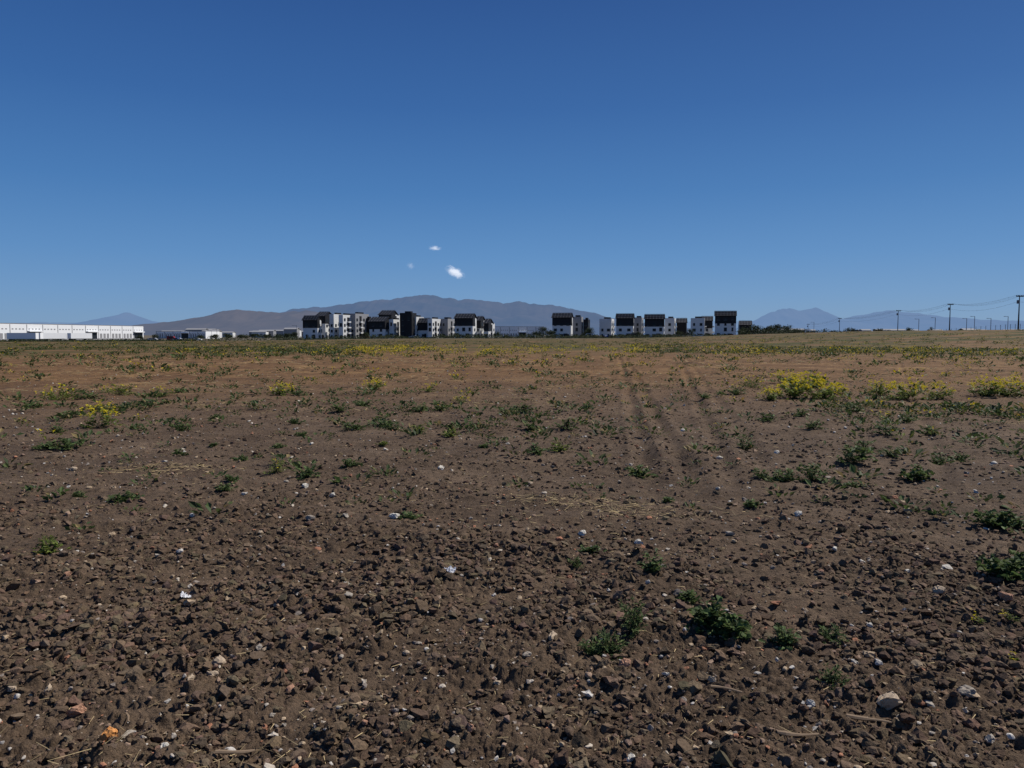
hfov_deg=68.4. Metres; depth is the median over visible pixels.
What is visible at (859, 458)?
mustard weed
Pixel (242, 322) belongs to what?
brown hill
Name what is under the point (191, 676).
stone
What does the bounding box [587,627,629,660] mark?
feathery weed
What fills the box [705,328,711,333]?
walls
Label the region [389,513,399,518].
stone
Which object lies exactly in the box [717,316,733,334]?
windows
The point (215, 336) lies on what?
broadleaf tree
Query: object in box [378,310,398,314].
roof
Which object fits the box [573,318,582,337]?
walls
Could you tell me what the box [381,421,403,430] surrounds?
mustard weed
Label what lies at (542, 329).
broadleaf tree
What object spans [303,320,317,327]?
cladding
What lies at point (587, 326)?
walls
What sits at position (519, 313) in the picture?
mountain
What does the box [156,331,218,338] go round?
walls
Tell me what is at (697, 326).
walls
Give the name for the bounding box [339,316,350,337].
walls
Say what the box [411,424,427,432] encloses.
mustard weed
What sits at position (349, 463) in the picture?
mustard weed
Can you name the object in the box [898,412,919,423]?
mustard weed
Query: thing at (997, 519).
broadleaf weed
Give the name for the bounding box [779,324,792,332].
broadleaf tree
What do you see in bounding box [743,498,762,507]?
mustard weed
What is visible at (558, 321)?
cladding
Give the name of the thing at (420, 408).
mustard weed
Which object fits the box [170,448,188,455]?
mustard weed
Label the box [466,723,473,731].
stone
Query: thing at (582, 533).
stone
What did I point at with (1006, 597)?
stone
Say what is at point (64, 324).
parapet cap
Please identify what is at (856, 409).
mustard weed
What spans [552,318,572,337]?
walls
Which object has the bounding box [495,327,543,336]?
walls
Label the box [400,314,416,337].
walls
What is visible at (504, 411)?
mustard weed
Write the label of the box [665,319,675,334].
walls
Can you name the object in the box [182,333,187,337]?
entrance glazing
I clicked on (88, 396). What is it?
mustard weed
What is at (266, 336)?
broadleaf tree
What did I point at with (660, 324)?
windows
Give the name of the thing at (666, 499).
mustard weed
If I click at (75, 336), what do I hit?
semi trailer
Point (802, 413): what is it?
mustard weed
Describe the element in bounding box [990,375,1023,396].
flowering mustard plant
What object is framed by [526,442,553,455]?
mustard weed
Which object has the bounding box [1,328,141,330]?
clerestory windows
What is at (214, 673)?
stone
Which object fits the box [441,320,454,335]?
walls
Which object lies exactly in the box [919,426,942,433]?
mustard weed
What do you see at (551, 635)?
stone
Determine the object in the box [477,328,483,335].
walls
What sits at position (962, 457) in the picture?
mustard weed
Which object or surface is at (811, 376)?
flowering mustard plant
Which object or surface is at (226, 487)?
mustard weed
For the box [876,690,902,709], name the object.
stone
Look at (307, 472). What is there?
mustard weed
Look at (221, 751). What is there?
dead stick
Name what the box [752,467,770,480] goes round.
mustard weed
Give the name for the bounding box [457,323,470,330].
windows
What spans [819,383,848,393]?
flowering mustard plant
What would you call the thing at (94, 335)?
entrance glazing
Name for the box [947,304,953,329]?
utility pole
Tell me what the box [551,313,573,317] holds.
roof
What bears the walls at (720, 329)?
on the field ground
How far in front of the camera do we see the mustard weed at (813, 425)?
12.69 m
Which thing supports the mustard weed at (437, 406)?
on the field ground
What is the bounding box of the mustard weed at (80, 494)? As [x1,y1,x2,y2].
[70,490,86,497]
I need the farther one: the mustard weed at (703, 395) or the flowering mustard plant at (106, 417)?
the mustard weed at (703, 395)
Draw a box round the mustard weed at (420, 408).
[401,400,428,412]
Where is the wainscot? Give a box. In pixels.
[0,338,139,339]
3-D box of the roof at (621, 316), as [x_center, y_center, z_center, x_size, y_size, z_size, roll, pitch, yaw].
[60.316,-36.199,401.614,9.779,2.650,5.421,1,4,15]
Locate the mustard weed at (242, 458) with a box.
[231,453,248,460]
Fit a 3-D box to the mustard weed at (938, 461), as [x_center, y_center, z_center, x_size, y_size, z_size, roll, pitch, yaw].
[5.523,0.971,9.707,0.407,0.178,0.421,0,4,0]
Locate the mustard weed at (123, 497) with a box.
[106,490,144,503]
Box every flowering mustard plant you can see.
[33,383,83,400]
[78,400,123,427]
[102,383,140,395]
[150,386,175,396]
[262,457,287,473]
[266,382,295,395]
[361,377,386,389]
[417,382,437,391]
[451,395,470,403]
[739,375,765,387]
[754,385,788,400]
[768,369,806,382]
[775,376,815,398]
[784,370,830,389]
[798,378,847,399]
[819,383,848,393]
[859,379,895,395]
[884,378,932,399]
[924,381,955,399]
[966,374,1012,396]
[971,608,985,623]
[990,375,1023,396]
[999,609,1019,623]
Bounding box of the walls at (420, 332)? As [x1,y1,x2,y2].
[418,330,427,337]
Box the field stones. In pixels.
[0,370,1023,767]
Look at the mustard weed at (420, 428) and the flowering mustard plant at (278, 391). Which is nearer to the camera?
the mustard weed at (420, 428)
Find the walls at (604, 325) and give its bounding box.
[599,320,613,335]
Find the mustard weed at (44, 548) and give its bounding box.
[31,535,71,555]
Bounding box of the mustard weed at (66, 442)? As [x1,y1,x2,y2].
[49,437,94,449]
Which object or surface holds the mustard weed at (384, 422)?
on the field ground
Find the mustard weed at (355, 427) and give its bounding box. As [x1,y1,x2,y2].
[340,418,369,430]
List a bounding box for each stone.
[8,686,17,691]
[44,683,52,691]
[64,571,71,575]
[65,703,86,716]
[98,726,118,741]
[160,742,168,748]
[187,673,194,680]
[206,670,218,676]
[211,655,225,665]
[285,684,294,690]
[305,515,314,520]
[362,719,368,724]
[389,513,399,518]
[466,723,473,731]
[522,651,531,656]
[548,631,557,640]
[578,530,585,535]
[618,658,630,666]
[626,753,634,761]
[634,539,642,544]
[707,676,716,681]
[794,511,801,516]
[805,699,814,706]
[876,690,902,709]
[932,585,945,594]
[956,684,975,697]
[998,591,1013,601]
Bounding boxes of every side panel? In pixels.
[347,317,349,337]
[359,316,361,336]
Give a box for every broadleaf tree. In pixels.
[208,334,218,338]
[222,333,233,337]
[235,334,249,339]
[249,333,260,337]
[261,334,271,337]
[538,326,549,335]
[585,328,595,333]
[685,329,694,335]
[746,323,760,333]
[766,325,776,333]
[773,324,783,331]
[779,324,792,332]
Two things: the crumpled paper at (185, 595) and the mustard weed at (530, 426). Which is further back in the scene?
the mustard weed at (530, 426)
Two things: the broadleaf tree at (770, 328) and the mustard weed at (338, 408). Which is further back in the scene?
the broadleaf tree at (770, 328)
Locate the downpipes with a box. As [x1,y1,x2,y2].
[10,324,133,339]
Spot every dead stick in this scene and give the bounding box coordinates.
[215,749,254,753]
[711,685,741,692]
[776,730,818,736]
[846,713,891,722]
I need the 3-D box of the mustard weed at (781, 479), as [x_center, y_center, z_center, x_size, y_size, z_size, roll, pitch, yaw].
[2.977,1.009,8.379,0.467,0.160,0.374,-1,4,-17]
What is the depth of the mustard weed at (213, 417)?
14.70 m
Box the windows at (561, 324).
[554,323,568,336]
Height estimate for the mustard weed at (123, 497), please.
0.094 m
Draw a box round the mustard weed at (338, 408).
[328,402,354,411]
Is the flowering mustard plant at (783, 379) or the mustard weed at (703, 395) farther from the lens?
the flowering mustard plant at (783, 379)
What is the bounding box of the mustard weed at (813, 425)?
[794,416,828,429]
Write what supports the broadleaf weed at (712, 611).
on the field ground
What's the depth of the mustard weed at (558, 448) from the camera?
10.18 m
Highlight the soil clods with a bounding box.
[0,380,1023,767]
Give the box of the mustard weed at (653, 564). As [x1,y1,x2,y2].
[637,548,666,572]
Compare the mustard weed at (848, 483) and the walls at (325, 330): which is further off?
the walls at (325, 330)
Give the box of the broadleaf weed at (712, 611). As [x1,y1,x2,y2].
[685,595,725,633]
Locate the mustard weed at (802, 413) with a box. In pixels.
[794,408,809,416]
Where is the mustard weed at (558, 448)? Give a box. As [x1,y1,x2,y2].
[548,442,570,450]
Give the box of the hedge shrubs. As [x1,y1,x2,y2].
[0,328,849,341]
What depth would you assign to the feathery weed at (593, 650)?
3.73 m
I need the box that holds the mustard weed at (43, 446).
[31,439,60,449]
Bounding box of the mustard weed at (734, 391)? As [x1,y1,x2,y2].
[726,386,747,394]
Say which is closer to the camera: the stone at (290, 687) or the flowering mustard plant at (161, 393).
the stone at (290, 687)
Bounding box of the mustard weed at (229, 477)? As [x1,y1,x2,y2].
[222,473,238,482]
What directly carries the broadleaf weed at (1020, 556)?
on the field ground
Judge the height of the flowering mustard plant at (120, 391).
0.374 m
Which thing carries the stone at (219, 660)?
on the field ground
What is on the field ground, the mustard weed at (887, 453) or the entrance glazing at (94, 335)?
the mustard weed at (887, 453)
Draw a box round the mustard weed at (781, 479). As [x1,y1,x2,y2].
[766,468,804,482]
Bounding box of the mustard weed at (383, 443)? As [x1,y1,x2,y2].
[375,441,387,445]
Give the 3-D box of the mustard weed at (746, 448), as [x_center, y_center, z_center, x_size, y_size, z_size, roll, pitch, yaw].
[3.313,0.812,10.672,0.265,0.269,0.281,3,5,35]
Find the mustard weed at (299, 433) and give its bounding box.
[294,431,306,435]
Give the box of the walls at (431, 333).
[428,320,440,336]
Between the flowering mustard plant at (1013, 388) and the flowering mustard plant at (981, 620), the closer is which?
the flowering mustard plant at (981, 620)
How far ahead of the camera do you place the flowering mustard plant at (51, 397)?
18.66 m
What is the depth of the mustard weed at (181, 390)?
20.80 m
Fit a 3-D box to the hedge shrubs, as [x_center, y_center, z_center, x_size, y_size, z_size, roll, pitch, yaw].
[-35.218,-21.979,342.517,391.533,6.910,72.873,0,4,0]
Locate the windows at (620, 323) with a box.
[619,322,630,334]
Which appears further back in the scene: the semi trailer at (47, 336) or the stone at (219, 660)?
the semi trailer at (47, 336)
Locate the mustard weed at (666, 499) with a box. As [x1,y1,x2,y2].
[661,496,674,502]
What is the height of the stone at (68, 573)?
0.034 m
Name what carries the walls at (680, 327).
on the field ground
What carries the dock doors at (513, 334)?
attached to the walls at (526, 329)
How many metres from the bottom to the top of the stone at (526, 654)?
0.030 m
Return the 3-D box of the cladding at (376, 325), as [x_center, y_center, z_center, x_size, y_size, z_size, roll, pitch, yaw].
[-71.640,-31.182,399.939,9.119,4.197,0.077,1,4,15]
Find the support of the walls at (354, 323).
on the field ground
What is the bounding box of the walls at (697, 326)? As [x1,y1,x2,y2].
[691,319,704,335]
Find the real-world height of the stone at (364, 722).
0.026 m
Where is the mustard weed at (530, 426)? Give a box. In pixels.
[524,423,538,430]
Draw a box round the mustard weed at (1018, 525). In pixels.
[1006,516,1023,527]
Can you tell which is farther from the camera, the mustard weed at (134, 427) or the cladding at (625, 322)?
the cladding at (625, 322)
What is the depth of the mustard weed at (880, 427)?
11.74 m
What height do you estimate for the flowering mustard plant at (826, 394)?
0.564 m
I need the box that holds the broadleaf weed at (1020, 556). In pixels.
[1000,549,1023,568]
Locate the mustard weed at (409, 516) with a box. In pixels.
[398,511,422,519]
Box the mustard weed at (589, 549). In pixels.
[575,544,606,555]
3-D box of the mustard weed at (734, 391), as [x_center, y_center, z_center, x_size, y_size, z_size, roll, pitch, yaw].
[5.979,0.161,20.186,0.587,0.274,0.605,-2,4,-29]
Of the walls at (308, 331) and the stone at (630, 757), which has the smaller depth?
the stone at (630, 757)
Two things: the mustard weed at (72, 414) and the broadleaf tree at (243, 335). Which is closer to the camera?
the mustard weed at (72, 414)
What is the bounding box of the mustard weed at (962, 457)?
[947,450,974,461]
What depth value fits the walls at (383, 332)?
400.30 m
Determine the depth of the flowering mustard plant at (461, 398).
17.67 m
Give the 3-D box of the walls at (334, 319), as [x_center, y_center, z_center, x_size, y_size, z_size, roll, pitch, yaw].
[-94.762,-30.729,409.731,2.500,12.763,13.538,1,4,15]
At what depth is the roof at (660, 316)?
400.45 m
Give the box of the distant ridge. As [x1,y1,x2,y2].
[30,321,738,331]
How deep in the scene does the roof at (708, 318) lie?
413.15 m
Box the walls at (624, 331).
[616,326,633,337]
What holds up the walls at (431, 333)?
on the field ground
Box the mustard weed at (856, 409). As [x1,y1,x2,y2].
[839,402,864,411]
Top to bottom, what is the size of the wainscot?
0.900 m
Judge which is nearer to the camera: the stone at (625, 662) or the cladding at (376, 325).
the stone at (625, 662)
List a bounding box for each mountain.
[71,312,159,325]
[281,295,737,334]
[736,307,898,333]
[845,310,1023,330]
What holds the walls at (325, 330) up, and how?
on the field ground
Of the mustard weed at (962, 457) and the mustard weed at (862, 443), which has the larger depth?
the mustard weed at (862, 443)
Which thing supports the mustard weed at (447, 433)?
on the field ground
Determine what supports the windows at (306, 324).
attached to the walls at (308, 331)
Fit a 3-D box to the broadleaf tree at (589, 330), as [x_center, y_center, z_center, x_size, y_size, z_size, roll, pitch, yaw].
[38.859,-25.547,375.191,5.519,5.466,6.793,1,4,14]
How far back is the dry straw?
7.31 m
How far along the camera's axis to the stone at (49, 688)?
3.35 m
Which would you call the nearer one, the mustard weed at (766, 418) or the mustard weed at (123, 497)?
the mustard weed at (123, 497)
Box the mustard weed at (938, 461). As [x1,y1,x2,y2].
[929,452,954,464]
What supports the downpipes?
attached to the walls at (120, 330)
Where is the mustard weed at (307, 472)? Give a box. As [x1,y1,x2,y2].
[294,465,320,479]
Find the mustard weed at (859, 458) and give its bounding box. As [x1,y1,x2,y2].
[836,444,877,464]
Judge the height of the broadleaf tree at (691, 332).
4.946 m
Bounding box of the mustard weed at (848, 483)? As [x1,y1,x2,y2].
[842,481,860,487]
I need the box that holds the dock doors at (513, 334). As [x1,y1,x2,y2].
[496,333,542,336]
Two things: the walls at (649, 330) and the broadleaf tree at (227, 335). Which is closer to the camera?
the walls at (649, 330)
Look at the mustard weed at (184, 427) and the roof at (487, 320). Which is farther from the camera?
the roof at (487, 320)
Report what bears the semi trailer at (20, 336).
on the field ground
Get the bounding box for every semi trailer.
[7,333,38,340]
[43,333,65,340]
[67,333,91,340]
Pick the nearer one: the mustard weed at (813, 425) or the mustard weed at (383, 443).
the mustard weed at (383, 443)
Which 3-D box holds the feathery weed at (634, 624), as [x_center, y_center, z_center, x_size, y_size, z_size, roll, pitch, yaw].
[0.647,1.219,3.958,0.187,0.196,0.241,0,4,0]
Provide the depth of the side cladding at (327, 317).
412.81 m
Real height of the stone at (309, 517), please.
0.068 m
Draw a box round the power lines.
[817,296,1016,326]
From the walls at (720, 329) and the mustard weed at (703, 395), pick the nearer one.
the mustard weed at (703, 395)
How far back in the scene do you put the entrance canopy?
420.72 m
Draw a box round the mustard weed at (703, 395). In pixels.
[697,392,712,397]
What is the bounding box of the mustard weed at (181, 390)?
[170,387,186,392]
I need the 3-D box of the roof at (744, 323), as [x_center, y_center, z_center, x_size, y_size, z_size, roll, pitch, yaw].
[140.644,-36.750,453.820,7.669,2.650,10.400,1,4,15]
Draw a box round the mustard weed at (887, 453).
[876,445,899,457]
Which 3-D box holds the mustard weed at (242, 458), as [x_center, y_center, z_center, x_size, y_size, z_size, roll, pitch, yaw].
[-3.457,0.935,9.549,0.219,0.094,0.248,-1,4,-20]
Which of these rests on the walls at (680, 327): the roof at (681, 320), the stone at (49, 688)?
the roof at (681, 320)
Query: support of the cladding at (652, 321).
attached to the walls at (649, 330)
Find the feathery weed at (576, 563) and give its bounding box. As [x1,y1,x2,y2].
[567,555,584,567]
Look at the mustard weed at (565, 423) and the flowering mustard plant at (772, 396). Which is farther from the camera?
the flowering mustard plant at (772, 396)
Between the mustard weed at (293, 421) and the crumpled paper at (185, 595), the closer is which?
the crumpled paper at (185, 595)
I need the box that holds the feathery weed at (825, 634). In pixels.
[818,622,849,647]
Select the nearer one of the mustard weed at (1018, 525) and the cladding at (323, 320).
the mustard weed at (1018, 525)
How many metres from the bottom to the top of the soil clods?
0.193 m
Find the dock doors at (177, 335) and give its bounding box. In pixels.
[157,334,204,337]
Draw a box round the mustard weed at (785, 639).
[758,622,801,650]
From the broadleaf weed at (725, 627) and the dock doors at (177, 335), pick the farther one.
the dock doors at (177, 335)
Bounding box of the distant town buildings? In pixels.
[185,328,1021,337]
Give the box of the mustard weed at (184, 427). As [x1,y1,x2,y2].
[167,420,191,430]
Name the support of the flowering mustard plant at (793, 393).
on the field ground
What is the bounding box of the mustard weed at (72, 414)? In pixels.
[57,410,84,417]
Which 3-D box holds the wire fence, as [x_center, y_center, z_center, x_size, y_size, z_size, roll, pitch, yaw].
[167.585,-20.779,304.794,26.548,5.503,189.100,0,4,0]
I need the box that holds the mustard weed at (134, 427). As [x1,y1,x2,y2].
[128,423,144,429]
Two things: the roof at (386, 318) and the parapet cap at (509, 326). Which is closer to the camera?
the roof at (386, 318)
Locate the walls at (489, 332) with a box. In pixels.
[484,323,494,337]
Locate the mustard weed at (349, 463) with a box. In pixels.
[340,459,362,467]
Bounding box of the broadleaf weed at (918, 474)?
[897,464,938,481]
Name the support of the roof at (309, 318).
on the gable wall
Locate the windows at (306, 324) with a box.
[305,323,314,337]
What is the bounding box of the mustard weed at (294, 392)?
[287,386,307,395]
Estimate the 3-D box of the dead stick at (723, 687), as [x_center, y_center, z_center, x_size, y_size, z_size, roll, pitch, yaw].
[0.948,1.347,3.330,0.135,0.010,0.027,4,5,17]
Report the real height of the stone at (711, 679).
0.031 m
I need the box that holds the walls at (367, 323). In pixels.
[366,319,369,338]
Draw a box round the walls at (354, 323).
[351,315,368,337]
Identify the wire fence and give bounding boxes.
[941,324,1020,329]
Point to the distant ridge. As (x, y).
(689, 325)
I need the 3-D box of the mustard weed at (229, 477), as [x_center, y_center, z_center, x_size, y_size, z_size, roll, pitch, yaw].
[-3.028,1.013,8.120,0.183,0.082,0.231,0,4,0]
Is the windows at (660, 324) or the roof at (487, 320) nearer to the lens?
the windows at (660, 324)
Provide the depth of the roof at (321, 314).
412.78 m
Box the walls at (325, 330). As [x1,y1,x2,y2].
[321,324,328,337]
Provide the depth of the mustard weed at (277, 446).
10.64 m
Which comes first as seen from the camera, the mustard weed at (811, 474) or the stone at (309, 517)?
the stone at (309, 517)
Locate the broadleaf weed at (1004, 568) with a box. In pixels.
[975,553,1023,580]
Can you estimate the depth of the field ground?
6.53 m
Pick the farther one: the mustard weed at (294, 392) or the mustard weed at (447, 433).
the mustard weed at (294, 392)
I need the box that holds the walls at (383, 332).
[369,329,388,338]
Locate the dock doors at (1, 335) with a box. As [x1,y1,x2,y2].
[0,333,131,338]
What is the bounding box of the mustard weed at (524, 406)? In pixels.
[509,402,533,411]
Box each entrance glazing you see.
[28,332,142,338]
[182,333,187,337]
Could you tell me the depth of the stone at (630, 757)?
2.86 m
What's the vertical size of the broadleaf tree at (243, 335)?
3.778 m
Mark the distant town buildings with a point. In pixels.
(274, 332)
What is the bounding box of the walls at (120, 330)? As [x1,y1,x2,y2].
[0,323,143,338]
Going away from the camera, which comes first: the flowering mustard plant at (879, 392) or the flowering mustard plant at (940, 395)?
the flowering mustard plant at (940, 395)
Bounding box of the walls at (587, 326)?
[583,321,589,332]
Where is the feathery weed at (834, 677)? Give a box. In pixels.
[815,663,851,689]
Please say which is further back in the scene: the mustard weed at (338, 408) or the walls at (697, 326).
the walls at (697, 326)
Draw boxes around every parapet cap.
[7,323,125,325]
[495,326,524,326]
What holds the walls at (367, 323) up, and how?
on the field ground
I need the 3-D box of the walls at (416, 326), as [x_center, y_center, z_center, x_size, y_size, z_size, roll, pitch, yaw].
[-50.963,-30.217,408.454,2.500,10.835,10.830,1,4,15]
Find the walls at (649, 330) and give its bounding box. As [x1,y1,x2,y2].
[645,319,664,337]
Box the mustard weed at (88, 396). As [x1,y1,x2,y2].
[74,390,107,398]
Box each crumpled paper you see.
[180,591,191,597]
[444,565,455,572]
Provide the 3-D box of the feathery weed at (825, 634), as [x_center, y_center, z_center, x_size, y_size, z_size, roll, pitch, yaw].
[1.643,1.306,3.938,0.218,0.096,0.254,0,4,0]
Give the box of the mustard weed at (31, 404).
[3,396,50,408]
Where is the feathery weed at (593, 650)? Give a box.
[577,637,603,655]
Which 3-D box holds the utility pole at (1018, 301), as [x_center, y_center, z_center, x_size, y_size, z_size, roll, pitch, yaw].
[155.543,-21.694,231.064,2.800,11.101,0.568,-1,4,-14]
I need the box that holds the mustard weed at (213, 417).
[208,413,226,418]
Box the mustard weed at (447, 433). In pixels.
[441,427,461,436]
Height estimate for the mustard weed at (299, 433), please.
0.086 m
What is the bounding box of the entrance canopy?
[28,331,99,331]
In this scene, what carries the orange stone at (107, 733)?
on the field ground
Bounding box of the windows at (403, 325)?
[402,317,409,336]
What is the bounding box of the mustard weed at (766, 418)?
[755,412,775,420]
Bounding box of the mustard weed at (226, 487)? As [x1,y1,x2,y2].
[214,483,237,491]
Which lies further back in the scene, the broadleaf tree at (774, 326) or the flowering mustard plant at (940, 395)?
the broadleaf tree at (774, 326)
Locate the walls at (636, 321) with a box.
[634,319,643,334]
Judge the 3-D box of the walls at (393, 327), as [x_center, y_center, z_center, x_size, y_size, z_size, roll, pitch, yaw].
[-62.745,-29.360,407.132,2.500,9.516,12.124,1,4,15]
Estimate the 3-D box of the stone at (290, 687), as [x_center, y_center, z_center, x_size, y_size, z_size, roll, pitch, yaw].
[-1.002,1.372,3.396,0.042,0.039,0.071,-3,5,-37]
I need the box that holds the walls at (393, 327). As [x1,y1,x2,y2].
[389,321,399,337]
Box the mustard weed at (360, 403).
[352,397,372,406]
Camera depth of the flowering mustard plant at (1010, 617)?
4.22 m
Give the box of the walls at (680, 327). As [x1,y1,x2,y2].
[676,323,686,334]
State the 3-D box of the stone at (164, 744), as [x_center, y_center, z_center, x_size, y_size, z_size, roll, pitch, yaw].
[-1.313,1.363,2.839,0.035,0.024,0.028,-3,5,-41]
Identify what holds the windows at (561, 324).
attached to the walls at (568, 329)
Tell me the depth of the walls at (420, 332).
403.85 m
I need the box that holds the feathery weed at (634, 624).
[619,595,652,638]
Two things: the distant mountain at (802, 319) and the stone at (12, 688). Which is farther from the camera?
the distant mountain at (802, 319)
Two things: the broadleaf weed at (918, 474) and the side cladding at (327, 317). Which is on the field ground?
the broadleaf weed at (918, 474)
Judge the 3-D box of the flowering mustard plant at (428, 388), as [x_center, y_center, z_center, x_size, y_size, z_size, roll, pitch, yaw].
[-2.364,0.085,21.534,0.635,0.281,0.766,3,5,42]
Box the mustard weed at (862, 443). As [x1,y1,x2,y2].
[844,439,883,453]
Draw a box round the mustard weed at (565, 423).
[552,417,578,429]
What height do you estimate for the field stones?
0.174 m
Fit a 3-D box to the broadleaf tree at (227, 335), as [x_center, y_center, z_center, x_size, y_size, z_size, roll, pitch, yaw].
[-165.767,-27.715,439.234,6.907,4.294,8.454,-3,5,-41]
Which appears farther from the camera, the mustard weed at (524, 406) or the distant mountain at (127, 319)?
the distant mountain at (127, 319)
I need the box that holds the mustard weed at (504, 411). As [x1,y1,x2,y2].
[493,403,517,414]
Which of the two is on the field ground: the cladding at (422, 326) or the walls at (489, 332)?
the walls at (489, 332)
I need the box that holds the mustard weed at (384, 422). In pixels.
[364,414,396,426]
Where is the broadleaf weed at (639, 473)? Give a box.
[622,465,657,478]
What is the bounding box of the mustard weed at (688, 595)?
[675,589,703,605]
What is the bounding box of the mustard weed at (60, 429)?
[45,426,68,432]
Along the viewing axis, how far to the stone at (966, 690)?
3.29 m
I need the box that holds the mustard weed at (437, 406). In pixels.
[424,399,451,410]
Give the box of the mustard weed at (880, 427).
[871,414,901,435]
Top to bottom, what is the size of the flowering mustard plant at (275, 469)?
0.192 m
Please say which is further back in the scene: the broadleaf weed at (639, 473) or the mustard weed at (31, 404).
the mustard weed at (31, 404)
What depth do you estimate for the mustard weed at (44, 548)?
5.51 m
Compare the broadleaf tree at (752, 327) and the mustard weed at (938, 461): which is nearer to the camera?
the mustard weed at (938, 461)
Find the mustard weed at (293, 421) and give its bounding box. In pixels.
[288,417,305,423]
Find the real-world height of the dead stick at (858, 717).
0.018 m
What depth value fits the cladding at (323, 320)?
410.84 m
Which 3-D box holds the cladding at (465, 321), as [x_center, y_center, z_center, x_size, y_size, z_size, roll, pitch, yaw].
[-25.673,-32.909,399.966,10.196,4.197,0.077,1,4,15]
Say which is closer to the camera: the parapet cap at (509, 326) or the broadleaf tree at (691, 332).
the broadleaf tree at (691, 332)
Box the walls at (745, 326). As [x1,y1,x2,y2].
[738,325,751,333]
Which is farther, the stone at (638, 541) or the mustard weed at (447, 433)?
the mustard weed at (447, 433)
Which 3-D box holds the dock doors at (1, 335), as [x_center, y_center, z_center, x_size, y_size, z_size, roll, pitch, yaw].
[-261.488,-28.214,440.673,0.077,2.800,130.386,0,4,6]
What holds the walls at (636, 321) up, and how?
on the field ground
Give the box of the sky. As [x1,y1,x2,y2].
[0,0,1023,322]
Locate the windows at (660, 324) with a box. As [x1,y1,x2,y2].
[646,322,661,334]
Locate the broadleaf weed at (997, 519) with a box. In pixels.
[970,509,1021,528]
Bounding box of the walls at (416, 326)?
[415,318,418,334]
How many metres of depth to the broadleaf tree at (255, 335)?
438.21 m
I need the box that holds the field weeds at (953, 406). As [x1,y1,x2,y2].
[0,329,1023,537]
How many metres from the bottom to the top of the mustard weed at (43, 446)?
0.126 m
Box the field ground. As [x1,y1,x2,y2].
[0,330,1023,767]
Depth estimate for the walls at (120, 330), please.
445.23 m
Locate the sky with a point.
(161, 160)
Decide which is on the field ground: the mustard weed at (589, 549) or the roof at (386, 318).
the mustard weed at (589, 549)
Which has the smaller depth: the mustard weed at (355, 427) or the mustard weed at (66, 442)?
the mustard weed at (66, 442)
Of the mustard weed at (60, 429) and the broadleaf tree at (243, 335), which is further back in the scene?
the broadleaf tree at (243, 335)
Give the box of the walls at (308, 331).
[303,320,321,338]
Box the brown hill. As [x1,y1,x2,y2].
[132,309,318,334]
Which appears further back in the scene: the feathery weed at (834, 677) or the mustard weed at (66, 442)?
the mustard weed at (66, 442)
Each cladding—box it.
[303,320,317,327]
[320,316,324,323]
[325,316,329,323]
[369,322,384,328]
[418,323,427,329]
[455,318,472,325]
[484,324,488,330]
[552,318,570,324]
[616,318,632,325]
[645,319,663,326]
[705,321,712,327]
[715,316,735,323]
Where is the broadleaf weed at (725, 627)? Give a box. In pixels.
[706,613,752,640]
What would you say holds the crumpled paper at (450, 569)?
on the field ground
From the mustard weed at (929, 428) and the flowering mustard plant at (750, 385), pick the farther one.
the flowering mustard plant at (750, 385)
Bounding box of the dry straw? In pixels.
[0,356,1023,767]
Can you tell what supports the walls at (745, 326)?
on the field ground
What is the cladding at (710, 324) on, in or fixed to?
attached to the walls at (709, 331)
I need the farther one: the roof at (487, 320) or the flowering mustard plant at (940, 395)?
the roof at (487, 320)
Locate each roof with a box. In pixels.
[301,316,321,320]
[316,312,331,315]
[368,317,389,321]
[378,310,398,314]
[417,318,430,322]
[453,314,477,318]
[483,319,493,323]
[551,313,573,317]
[615,314,634,318]
[644,314,664,318]
[676,318,687,322]
[702,316,712,320]
[714,311,736,315]
[738,321,751,324]
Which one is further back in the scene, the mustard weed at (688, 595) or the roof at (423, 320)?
the roof at (423, 320)
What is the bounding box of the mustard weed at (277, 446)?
[269,443,286,447]
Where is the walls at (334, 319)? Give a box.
[329,315,338,337]
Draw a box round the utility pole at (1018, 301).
[1016,295,1023,329]
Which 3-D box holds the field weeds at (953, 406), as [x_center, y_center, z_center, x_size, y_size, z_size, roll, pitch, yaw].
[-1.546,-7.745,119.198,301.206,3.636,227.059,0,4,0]
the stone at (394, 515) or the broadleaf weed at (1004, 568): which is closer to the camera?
the broadleaf weed at (1004, 568)
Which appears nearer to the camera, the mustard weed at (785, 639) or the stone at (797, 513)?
the mustard weed at (785, 639)
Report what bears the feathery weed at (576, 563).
on the field ground
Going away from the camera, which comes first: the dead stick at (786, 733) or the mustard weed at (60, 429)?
the dead stick at (786, 733)
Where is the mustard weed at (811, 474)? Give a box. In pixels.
[790,462,835,480]
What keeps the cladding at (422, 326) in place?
attached to the walls at (420, 332)
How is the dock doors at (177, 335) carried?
attached to the walls at (207, 333)
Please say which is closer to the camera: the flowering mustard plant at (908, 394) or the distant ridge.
the flowering mustard plant at (908, 394)
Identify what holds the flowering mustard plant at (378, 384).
on the field ground
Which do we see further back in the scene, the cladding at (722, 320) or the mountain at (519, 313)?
the mountain at (519, 313)
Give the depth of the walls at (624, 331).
400.31 m
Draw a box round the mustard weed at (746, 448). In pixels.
[736,433,755,450]
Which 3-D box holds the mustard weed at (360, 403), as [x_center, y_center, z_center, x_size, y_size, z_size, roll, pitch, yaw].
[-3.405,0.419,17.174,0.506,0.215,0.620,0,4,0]
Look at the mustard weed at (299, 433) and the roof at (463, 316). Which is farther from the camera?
the roof at (463, 316)
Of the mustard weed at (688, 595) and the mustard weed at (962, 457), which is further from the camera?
the mustard weed at (962, 457)
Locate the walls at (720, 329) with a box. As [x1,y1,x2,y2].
[715,323,735,334]
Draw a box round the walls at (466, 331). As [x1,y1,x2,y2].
[455,318,476,337]
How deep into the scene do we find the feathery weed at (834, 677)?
3.40 m
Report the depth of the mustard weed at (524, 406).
15.36 m

